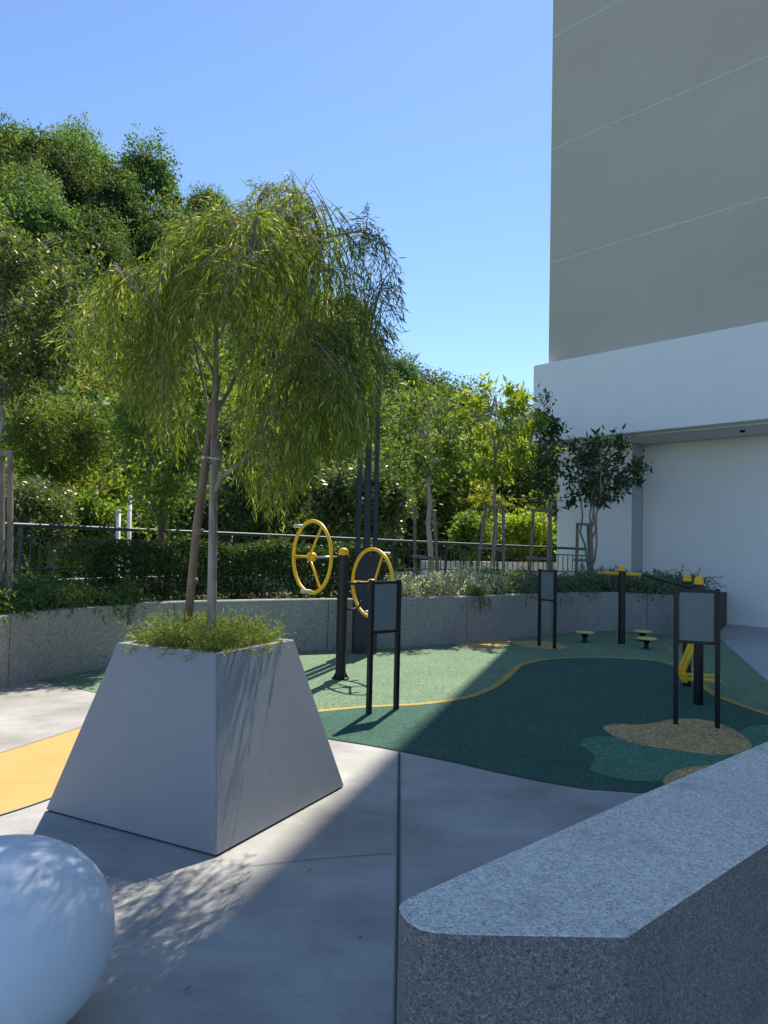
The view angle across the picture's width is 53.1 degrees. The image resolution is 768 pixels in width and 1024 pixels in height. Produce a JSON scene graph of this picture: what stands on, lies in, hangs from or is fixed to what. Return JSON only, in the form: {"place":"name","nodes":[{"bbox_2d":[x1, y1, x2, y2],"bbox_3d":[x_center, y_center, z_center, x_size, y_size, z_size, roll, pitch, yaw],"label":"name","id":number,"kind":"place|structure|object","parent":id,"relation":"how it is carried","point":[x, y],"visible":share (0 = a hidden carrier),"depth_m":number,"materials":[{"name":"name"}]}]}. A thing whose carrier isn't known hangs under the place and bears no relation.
{"place":"outdoors","nodes":[
{"label":"outdoors","id":0,"kind":"place"},
{"bbox_2d":[5,203,473,578],"bbox_3d":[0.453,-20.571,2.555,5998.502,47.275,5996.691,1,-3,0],"label":"hill terrain","id":1,"kind":"structure","parent":0,"point":[65,574],"depth_m":26.16,"materials":[{"name":"plant"}]},
{"bbox_2d":[0,191,22,246],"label":"forest tree","id":2,"kind":"object","parent":1,"relation":"on","point":[4,223],"visible":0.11,"depth_m":55.82,"materials":[{"name":"green plant"}]},
{"bbox_2d":[0,423,55,498],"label":"forest tree","id":3,"kind":"object","parent":1,"relation":"on","point":[16,472],"visible":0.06,"depth_m":23.92,"materials":[{"name":"green plant"}]},
{"bbox_2d":[0,153,66,214],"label":"forest tree","id":4,"kind":"object","parent":1,"relation":"on","point":[36,163],"depth_m":74.05,"materials":[{"name":"green plant"}]},
{"bbox_2d":[0,157,72,213],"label":"forest tree","id":5,"kind":"object","parent":1,"relation":"on","point":[31,171],"visible":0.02,"depth_m":70.41,"materials":[{"name":"green plant"}]},
{"bbox_2d":[0,121,77,160],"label":"forest tree","id":6,"kind":"object","parent":1,"relation":"on","point":[15,141],"visible":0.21,"depth_m":87.54,"materials":[{"name":"green plant"}]},
{"bbox_2d":[0,162,78,246],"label":"forest tree","id":7,"kind":"object","parent":1,"relation":"on","point":[47,182],"visible":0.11,"depth_m":65.55,"materials":[{"name":"green plant"}]},
{"bbox_2d":[0,175,86,257],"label":"forest tree","id":8,"kind":"object","parent":1,"relation":"on","point":[48,217],"visible":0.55,"depth_m":60.74,"materials":[{"name":"green plant"}]},
{"bbox_2d":[5,469,82,577],"bbox_3d":[-6.266,1.078,13.465,1.873,3.689,1.833,1,-3,0],"label":"broadleaf bush","id":9,"kind":"object","parent":1,"relation":"on","point":[32,504],"visible":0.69,"depth_m":13.31,"materials":[{"name":"green plant"}]},
{"bbox_2d":[1,135,102,215],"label":"forest tree","id":10,"kind":"object","parent":1,"relation":"on","point":[70,178],"visible":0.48,"depth_m":80.78,"materials":[{"name":"green plant"}]},
{"bbox_2d":[0,386,131,577],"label":"broadleaf tree","id":11,"kind":"object","parent":1,"relation":"on","point":[42,450],"visible":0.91,"depth_m":21.40,"materials":[{"name":"green plant"}]},
{"bbox_2d":[1,264,132,345],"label":"forest tree","id":12,"kind":"object","parent":1,"relation":"on","point":[53,301],"visible":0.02,"depth_m":39.10,"materials":[{"name":"green plant"}]},
{"bbox_2d":[36,123,101,199],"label":"forest tree","id":13,"kind":"object","parent":1,"relation":"on","point":[81,141],"visible":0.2,"depth_m":86.53,"materials":[{"name":"green plant"}]},
{"bbox_2d":[22,355,128,429],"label":"forest tree","id":14,"kind":"object","parent":1,"relation":"on","point":[96,382],"visible":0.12,"depth_m":32.28,"materials":[{"name":"green plant"}]},
{"bbox_2d":[12,309,138,397],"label":"forest tree","id":15,"kind":"object","parent":1,"relation":"on","point":[99,340],"visible":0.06,"depth_m":35.21,"materials":[{"name":"green plant"}]},
{"bbox_2d":[42,241,111,291],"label":"forest tree","id":16,"kind":"object","parent":1,"relation":"on","point":[58,259],"visible":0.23,"depth_m":57.05,"materials":[{"name":"green plant"}]},
{"bbox_2d":[47,109,106,152],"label":"forest tree","id":17,"kind":"object","parent":1,"relation":"on","point":[80,127],"visible":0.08,"depth_m":98.96,"materials":[{"name":"green plant"}]},
{"bbox_2d":[39,124,119,202],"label":"forest tree","id":18,"kind":"object","parent":1,"relation":"on","point":[99,153],"visible":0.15,"depth_m":91.41,"materials":[{"name":"green plant"}]},
{"bbox_2d":[0,375,162,485],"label":"forest tree","id":19,"kind":"object","parent":1,"relation":"on","point":[72,392],"visible":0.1,"depth_m":27.41,"materials":[{"name":"green plant"}]},
{"bbox_2d":[42,483,137,577],"bbox_3d":[-5.836,1.187,15.034,1.925,3.605,1.656,1,-3,0],"label":"broadleaf bush","id":20,"kind":"object","parent":1,"relation":"on","point":[94,512],"visible":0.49,"depth_m":14.71,"materials":[{"name":"green plant"}]},
{"bbox_2d":[27,448,157,575],"bbox_3d":[-9.567,0.583,25.226,5.141,6.060,5.290,3,-3,-39],"label":"forest tree","id":21,"kind":"object","parent":1,"relation":"on","point":[111,488],"visible":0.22,"depth_m":24.16,"materials":[{"name":"green plant"}]},
{"bbox_2d":[58,212,134,298],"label":"forest tree","id":22,"kind":"object","parent":1,"relation":"on","point":[110,257],"visible":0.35,"depth_m":60.43,"materials":[{"name":"green plant"}]},
{"bbox_2d":[65,201,136,247],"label":"forest tree","id":23,"kind":"object","parent":1,"relation":"on","point":[93,216],"visible":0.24,"depth_m":75.38,"materials":[{"name":"green plant"}]},
{"bbox_2d":[76,155,149,236],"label":"forest tree","id":24,"kind":"object","parent":1,"relation":"on","point":[118,195],"visible":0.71,"depth_m":81.87,"materials":[{"name":"green plant"}]},
{"bbox_2d":[104,123,188,217],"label":"forest tree","id":25,"kind":"object","parent":1,"relation":"on","point":[150,171],"visible":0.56,"depth_m":92.40,"materials":[{"name":"green plant"}]},
{"bbox_2d":[131,210,176,272],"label":"forest tree","id":26,"kind":"object","parent":1,"relation":"on","point":[147,239],"visible":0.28,"depth_m":78.58,"materials":[{"name":"green plant"}]},
{"bbox_2d":[130,179,194,256],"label":"forest tree","id":27,"kind":"object","parent":1,"relation":"on","point":[153,211],"visible":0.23,"depth_m":82.90,"materials":[{"name":"green plant"}]},
{"bbox_2d":[127,480,254,565],"bbox_3d":[-4.206,1.192,16.955,2.788,3.840,2.323,1,-3,0],"label":"broadleaf bush","id":28,"kind":"object","parent":1,"relation":"on","point":[228,518],"visible":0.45,"depth_m":16.73,"materials":[{"name":"green plant"}]},
{"bbox_2d":[141,386,257,462],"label":"forest tree","id":29,"kind":"object","parent":1,"relation":"on","point":[228,438],"visible":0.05,"depth_m":31.50,"materials":[{"name":"green plant"}]},
{"bbox_2d":[182,181,233,216],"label":"forest tree","id":30,"kind":"object","parent":1,"relation":"on","point":[201,194],"visible":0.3,"depth_m":96.32,"materials":[{"name":"green plant"}]},
{"bbox_2d":[142,455,303,564],"bbox_3d":[-5.718,0.668,27.028,6.508,5.670,6.485,3,-3,-32],"label":"forest tree","id":31,"kind":"object","parent":1,"relation":"on","point":[226,496],"visible":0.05,"depth_m":26.14,"materials":[{"name":"green plant"}]},
{"bbox_2d":[188,335,260,404],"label":"forest tree","id":32,"kind":"object","parent":1,"relation":"on","point":[222,345],"visible":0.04,"depth_m":41.59,"materials":[{"name":"green plant"}]},
{"bbox_2d":[5,575,527,596],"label":"kerb","id":33,"kind":"structure","parent":1,"relation":"on","point":[77,579],"depth_m":13.01,"materials":[{"name":"concrete"}]},
{"bbox_2d":[5,522,586,577],"bbox_3d":[-0.994,0.816,13.588,1.849,0.863,16.422,-1,-3,43],"label":"railing","id":34,"kind":"object","parent":33,"relation":"on","point":[81,527],"visible":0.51,"depth_m":13.64,"materials":[{"name":"metal"}]},
{"bbox_2d":[208,422,331,573],"bbox_3d":[-2.634,0.490,17.921,2.807,5.400,2.525,1,-3,0],"label":"broadleaf tree","id":35,"kind":"object","parent":1,"relation":"on","point":[274,521],"visible":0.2,"depth_m":17.70,"materials":[{"name":"green plant"}]},
{"bbox_2d":[3,201,555,578],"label":"undergrowth","id":36,"kind":"object","parent":1,"relation":"on","point":[291,523],"depth_m":26.05,"materials":[{"name":"green plant"}]},
{"bbox_2d":[314,281,384,340],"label":"forest tree","id":37,"kind":"object","parent":1,"relation":"on","point":[348,304],"visible":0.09,"depth_m":80.29,"materials":[{"name":"green plant"}]},
{"bbox_2d":[291,462,408,562],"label":"forest tree","id":38,"kind":"object","parent":1,"relation":"on","point":[309,528],"visible":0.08,"depth_m":25.79,"materials":[{"name":"green plant"}]},
{"bbox_2d":[301,455,419,561],"bbox_3d":[-0.608,0.922,18.858,3.001,4.699,2.902,3,-3,-37],"label":"bush","id":39,"kind":"object","parent":1,"relation":"on","point":[335,507],"visible":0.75,"depth_m":18.52,"materials":[{"name":"green plant"}]},
{"bbox_2d":[331,395,411,463],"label":"forest tree","id":40,"kind":"object","parent":1,"relation":"on","point":[384,419],"visible":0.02,"depth_m":38.28,"materials":[{"name":"green plant"}]},
{"bbox_2d":[363,417,415,466],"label":"forest tree","id":41,"kind":"object","parent":1,"relation":"on","point":[389,438],"visible":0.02,"depth_m":34.58,"materials":[{"name":"green plant"}]},
{"bbox_2d":[369,361,415,408],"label":"forest tree","id":42,"kind":"object","parent":1,"relation":"on","point":[393,383],"visible":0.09,"depth_m":59.90,"materials":[{"name":"green plant"}]},
{"bbox_2d":[363,388,433,433],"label":"forest tree","id":43,"kind":"object","parent":1,"relation":"on","point":[397,401],"visible":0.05,"depth_m":46.96,"materials":[{"name":"green plant"}]},
{"bbox_2d":[373,343,428,390],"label":"forest tree","id":44,"kind":"object","parent":1,"relation":"on","point":[409,370],"visible":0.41,"depth_m":65.28,"materials":[{"name":"green plant"}]},
{"bbox_2d":[378,467,442,572],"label":"broadleaf tree","id":45,"kind":"object","parent":1,"relation":"on","point":[421,498],"visible":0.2,"depth_m":23.57,"materials":[{"name":"green plant"}]},
{"bbox_2d":[408,363,455,397],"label":"forest tree","id":46,"kind":"object","parent":1,"relation":"on","point":[428,376],"visible":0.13,"depth_m":72.12,"materials":[{"name":"green plant"}]},
{"bbox_2d":[400,396,483,430],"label":"forest tree","id":47,"kind":"object","parent":1,"relation":"on","point":[437,412],"visible":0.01,"depth_m":51.52,"materials":[{"name":"green plant"}]},
{"bbox_2d":[393,416,491,546],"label":"broadleaf tree","id":48,"kind":"object","parent":1,"relation":"on","point":[465,470],"visible":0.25,"depth_m":26.34,"materials":[{"name":"green plant"}]},
{"bbox_2d":[406,468,526,562],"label":"forest tree","id":49,"kind":"object","parent":1,"relation":"on","point":[478,500],"visible":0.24,"depth_m":25.70,"materials":[{"name":"green plant"}]},
{"bbox_2d":[441,502,498,570],"bbox_3d":[2.481,1.560,21.967,1.557,3.831,1.526,3,-3,-34],"label":"broadleaf bush","id":50,"kind":"object","parent":1,"relation":"on","point":[467,527],"visible":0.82,"depth_m":21.79,"materials":[{"name":"green plant"}]},
{"bbox_2d":[450,373,497,417],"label":"forest tree","id":51,"kind":"object","parent":1,"relation":"on","point":[469,394],"visible":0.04,"depth_m":75.33,"materials":[{"name":"green plant"}]},
{"bbox_2d":[421,561,555,575],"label":"boundary wall","id":52,"kind":"structure","parent":1,"relation":"on","point":[515,564],"depth_m":22.41,"materials":[{"name":"concrete"}]},
{"bbox_2d":[461,413,549,515],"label":"forest tree","id":53,"kind":"object","parent":1,"relation":"on","point":[518,489],"visible":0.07,"depth_m":30.48,"materials":[{"name":"green plant"}]},
{"bbox_2d":[482,438,557,515],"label":"broadleaf tree","id":54,"kind":"object","parent":1,"relation":"on","point":[515,471],"visible":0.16,"depth_m":29.34,"materials":[{"name":"green plant"}]},
{"bbox_2d":[489,504,556,561],"bbox_3d":[4.271,1.629,23.942,2.384,3.822,2.238,1,-3,0],"label":"broadleaf bush","id":55,"kind":"object","parent":1,"relation":"on","point":[517,530],"visible":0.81,"depth_m":23.51,"materials":[{"name":"green plant"}]},
{"bbox_2d":[503,470,556,560],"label":"forest tree","id":56,"kind":"object","parent":1,"relation":"on","point":[546,507],"visible":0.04,"depth_m":26.04,"materials":[{"name":"green plant"}]},
{"bbox_2d":[0,0,552,424],"label":"sky","id":57,"kind":"structure","parent":0,"point":[436,115],"materials":[{"name":"blue"}]},
{"bbox_2d":[0,681,767,1023],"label":"plaza paving","id":58,"kind":"structure","parent":0,"point":[232,935],"depth_m":3.57,"materials":[{"name":"concrete"}]},
{"bbox_2d":[0,727,80,814],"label":"orange paving band","id":59,"kind":"object","parent":58,"relation":"on","point":[30,773],"visible":0.42,"depth_m":5.13,"materials":[{"name":"concrete"}]},
{"bbox_2d":[0,834,114,1023],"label":"pebble seat","id":60,"kind":"object","parent":58,"relation":"on","point":[57,921],"visible":1,"depth_m":2.27,"materials":[{"name":"white paint"}]},
{"bbox_2d":[46,638,343,855],"bbox_3d":[-1.079,1.259,4.666,1.246,0.945,1.315,0,-3,27],"label":"tapered planter","id":61,"kind":"object","parent":58,"relation":"on","point":[210,753],"visible":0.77,"depth_m":4.23,"materials":[{"name":"grey paint"}]},
{"bbox_2d":[183,376,221,630],"bbox_3d":[-1.147,-0.002,4.767,0.250,1.704,0.141,0,-3,23],"label":"leaning stake","id":62,"kind":"object","parent":61,"relation":"in","point":[197,532],"visible":0.78,"depth_m":4.78,"materials":[{"name":"wood"}]},
{"bbox_2d":[115,602,295,660],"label":"juniper","id":63,"kind":"object","parent":61,"relation":"in","point":[226,636],"visible":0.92,"depth_m":4.51,"materials":[{"name":"green plant"}]},
{"bbox_2d":[40,170,410,636],"bbox_3d":[-1.029,-0.751,4.767,2.387,3.206,2.406,1,-3,0],"label":"weeping tree","id":64,"kind":"object","parent":61,"relation":"in","point":[241,258],"visible":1,"depth_m":4.36,"materials":[{"name":"green plant"}]},
{"bbox_2d":[0,591,679,688],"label":"planter wall","id":65,"kind":"structure","parent":58,"relation":"on","point":[44,645],"depth_m":11.22,"materials":[{"name":"concrete"}]},
{"bbox_2d":[94,589,151,625],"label":"creeper tuft","id":66,"kind":"object","parent":65,"relation":"attached to","point":[121,603],"visible":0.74,"depth_m":9.51,"materials":[{"name":"green plant"}]},
{"bbox_2d":[457,583,498,614],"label":"creeper tuft","id":67,"kind":"object","parent":65,"relation":"attached to","point":[475,592],"visible":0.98,"depth_m":12.78,"materials":[{"name":"green plant"}]},
{"bbox_2d":[393,752,400,1023],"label":"paving joint","id":68,"kind":"object","parent":58,"relation":"on","point":[394,983],"visible":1,"depth_m":3.61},
{"bbox_2d":[36,631,767,712],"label":"rubber surface","id":69,"kind":"object","parent":58,"relation":"on","point":[430,673],"visible":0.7,"depth_m":9.83,"materials":[{"name":"rubber"}]},
{"bbox_2d":[292,519,393,679],"bbox_3d":[-0.487,1.014,8.904,1.130,1.831,0.852,3,-3,-37],"label":"wheel trainer","id":70,"kind":"object","parent":69,"relation":"on","point":[342,609],"visible":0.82,"depth_m":8.85,"materials":[{"name":"yellow paint"}]},
{"bbox_2d":[352,362,385,653],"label":"lamp column","id":71,"kind":"structure","parent":69,"relation":"on","point":[367,567],"depth_m":11.12,"materials":[{"name":"black metal"}]},
{"bbox_2d":[455,639,509,649],"bbox_3d":[1.625,2.127,12.483,0.807,0.001,1.605,0,-3,23],"label":"rubber beige patch","id":72,"kind":"object","parent":69,"relation":"on","point":[491,644],"visible":0.79,"depth_m":12.29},
{"bbox_2d":[512,641,567,648],"bbox_3d":[2.505,2.143,12.411,0.817,0.001,1.039,1,-3,0],"label":"rubber beige patch","id":73,"kind":"object","parent":69,"relation":"on","point":[544,644],"visible":0.91,"depth_m":12.39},
{"bbox_2d":[537,569,556,648],"bbox_3d":[2.580,1.524,12.152,0.042,1.230,0.387,3,-3,-32],"label":"notice board","id":74,"kind":"object","parent":73,"relation":"on","point":[547,585],"visible":1,"depth_m":12.15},
{"bbox_2d":[319,658,767,791],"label":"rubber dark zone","id":75,"kind":"object","parent":69,"relation":"on","point":[541,720],"visible":0.81,"depth_m":7.02,"materials":[{"name":"rubber"}]},
{"bbox_2d":[366,579,401,713],"bbox_3d":[0.001,1.251,7.197,0.387,1.230,0.042,4,-3,-43],"label":"notice board","id":76,"kind":"object","parent":75,"relation":"on","point":[384,606],"visible":1,"depth_m":7.20,"materials":[{"name":"metal"}]},
{"bbox_2d":[318,657,767,714],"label":"yellow line","id":77,"kind":"object","parent":75,"relation":"on","point":[511,672],"visible":0.72,"depth_m":8.22,"materials":[{"name":"rubber"}]},
{"bbox_2d":[580,725,767,780],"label":"rubber teal patch","id":78,"kind":"object","parent":75,"relation":"on","point":[615,757],"visible":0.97,"depth_m":5.76,"materials":[{"name":"rubber"}]},
{"bbox_2d":[603,719,751,754],"bbox_3d":[2.476,1.881,6.501,1.166,0.001,1.260,1,-3,0],"label":"rubber beige patch","id":79,"kind":"object","parent":75,"relation":"on","point":[700,736],"visible":0.98,"depth_m":6.43,"materials":[{"name":"rubber"}]},
{"bbox_2d":[673,587,719,727],"bbox_3d":[2.793,1.298,6.872,0.387,1.230,0.042,0,-3,20],"label":"notice board","id":80,"kind":"object","parent":79,"relation":"on","point":[697,617],"visible":1,"depth_m":6.88,"materials":[{"name":"metal"}]},
{"bbox_2d":[663,765,710,784],"bbox_3d":[2.199,1.822,5.305,0.834,0.001,0.367,4,-3,-44],"label":"rubber beige patch","id":81,"kind":"object","parent":75,"relation":"on","point":[674,775],"visible":0.22,"depth_m":5.36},
{"bbox_2d":[678,574,721,704],"bbox_3d":[3.426,1.338,8.377,0.400,1.310,1.197,1,-3,16],"label":"leg stepper","id":82,"kind":"object","parent":75,"relation":"on","point":[685,674],"visible":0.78,"depth_m":7.88,"materials":[{"name":"yellow paint"}]},
{"bbox_2d":[599,566,693,643],"bbox_3d":[3.767,1.444,10.536,0.641,1.300,5.436,1,-3,5],"label":"waist trainer","id":83,"kind":"object","parent":69,"relation":"on","point":[622,573],"visible":1,"depth_m":12.78,"materials":[{"name":"yellow paint"}]},
{"bbox_2d":[396,742,767,1023],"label":"granite bench","id":84,"kind":"object","parent":58,"relation":"on","point":[650,907],"visible":1,"depth_m":2.23,"materials":[{"name":"stone"}]},
{"bbox_2d":[533,0,767,627],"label":"apartment tower","id":85,"kind":"structure","parent":58,"relation":"on","point":[658,317],"depth_m":17.00,"materials":[{"name":"paint"}]},
{"bbox_2d":[47,590,726,636],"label":"planting bed soil","id":86,"kind":"structure","parent":0,"point":[723,609],"depth_m":15.56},
{"bbox_2d":[0,450,13,611],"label":"stake frame","id":87,"kind":"object","parent":86,"relation":"on","point":[9,541],"visible":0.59,"depth_m":8.57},
{"bbox_2d":[0,221,109,438],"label":"bronze tree","id":88,"kind":"object","parent":86,"relation":"on","point":[18,263],"visible":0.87,"depth_m":8.84,"materials":[{"name":"green plant"}]},
{"bbox_2d":[0,554,147,624],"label":"ground cover","id":89,"kind":"object","parent":86,"relation":"on","point":[38,594],"visible":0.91,"depth_m":8.97,"materials":[{"name":"green plant"}]},
{"bbox_2d":[75,271,252,596],"bbox_3d":[-3.144,-1.046,11.235,2.480,4.690,2.172,1,-3,0],"label":"broadleaf tree","id":90,"kind":"object","parent":86,"relation":"on","point":[163,484],"visible":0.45,"depth_m":10.95,"materials":[{"name":"green plant"}]},
{"bbox_2d":[55,532,386,602],"bbox_3d":[-2.195,0.916,11.478,5.057,1.226,1.301,3,-3,-33],"label":"clipped hedge","id":91,"kind":"object","parent":86,"relation":"on","point":[131,551],"visible":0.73,"depth_m":11.09,"materials":[{"name":"green plant"}]},
{"bbox_2d":[118,588,352,601],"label":"ground cover","id":92,"kind":"object","parent":86,"relation":"on","point":[328,594],"visible":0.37,"depth_m":11.14,"materials":[{"name":"green plant"}]},
{"bbox_2d":[378,572,426,597],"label":"pale shrub","id":93,"kind":"object","parent":86,"relation":"on","point":[412,588],"visible":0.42,"depth_m":12.24,"materials":[{"name":"green plant"}]},
{"bbox_2d":[411,506,441,575],"bbox_3d":[0.792,0.697,14.418,0.633,1.645,0.185,0,-3,29],"label":"stake frame","id":94,"kind":"object","parent":86,"relation":"on","point":[436,558],"visible":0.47,"depth_m":14.36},
{"bbox_2d":[380,375,479,576],"bbox_3d":[0.816,-0.534,14.608,1.906,4.164,1.865,1,-3,0],"label":"pale trunk tree","id":95,"kind":"object","parent":86,"relation":"on","point":[427,468],"visible":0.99,"depth_m":14.51,"materials":[{"name":"green plant"}]},
{"bbox_2d":[409,574,459,596],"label":"pale shrub","id":96,"kind":"object","parent":86,"relation":"on","point":[435,585],"visible":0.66,"depth_m":12.69,"materials":[{"name":"green plant"}]},
{"bbox_2d":[450,572,494,595],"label":"pale shrub","id":97,"kind":"object","parent":86,"relation":"on","point":[467,580],"visible":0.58,"depth_m":13.29,"materials":[{"name":"green plant"}]},
{"bbox_2d":[476,506,506,571],"bbox_3d":[2.108,0.737,15.384,0.626,1.712,0.654,1,-3,0],"label":"stake frame","id":98,"kind":"object","parent":86,"relation":"on","point":[503,548],"visible":0.56,"depth_m":15.20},
{"bbox_2d":[470,570,517,593],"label":"pale shrub","id":99,"kind":"object","parent":86,"relation":"on","point":[495,579],"visible":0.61,"depth_m":13.71,"materials":[{"name":"green plant"}]},
{"bbox_2d":[450,370,553,570],"bbox_3d":[2.309,-0.612,15.343,2.065,4.421,1.926,1,-3,0],"label":"lime tree","id":100,"kind":"object","parent":86,"relation":"on","point":[519,397],"visible":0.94,"depth_m":15.26,"materials":[{"name":"green plant"}]},
{"bbox_2d":[526,509,553,574],"bbox_3d":[3.284,0.795,16.194,0.580,1.714,0.158,0,-3,18],"label":"stake frame","id":101,"kind":"object","parent":86,"relation":"on","point":[530,557],"visible":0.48,"depth_m":16.18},
{"bbox_2d":[517,383,572,569],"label":"thin tree","id":102,"kind":"object","parent":86,"relation":"on","point":[546,482],"visible":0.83,"depth_m":16.29,"materials":[{"name":"green plant"}]},
{"bbox_2d":[574,523,594,576],"bbox_3d":[4.325,0.970,16.699,0.447,1.458,0.683,1,-3,9],"label":"stake frame","id":103,"kind":"object","parent":86,"relation":"on","point":[591,560],"visible":0.64,"depth_m":16.49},
{"bbox_2d":[470,560,726,605],"bbox_3d":[3.887,1.400,15.124,5.295,0.902,2.548,2,-3,-16],"label":"ground cover","id":104,"kind":"object","parent":86,"relation":"on","point":[579,581],"visible":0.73,"depth_m":14.73,"materials":[{"name":"green plant"}]},
{"bbox_2d":[550,423,653,572],"bbox_3d":[4.776,-0.076,16.698,1.944,3.580,1.885,-1,-3,43],"label":"multi stem tree","id":105,"kind":"object","parent":86,"relation":"on","point":[589,462],"visible":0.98,"depth_m":16.49,"materials":[{"name":"green plant"}]},
{"bbox_2d":[720,624,767,680],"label":"path","id":106,"kind":"structure","parent":0,"point":[748,645],"depth_m":13.27,"materials":[{"name":"concrete"}]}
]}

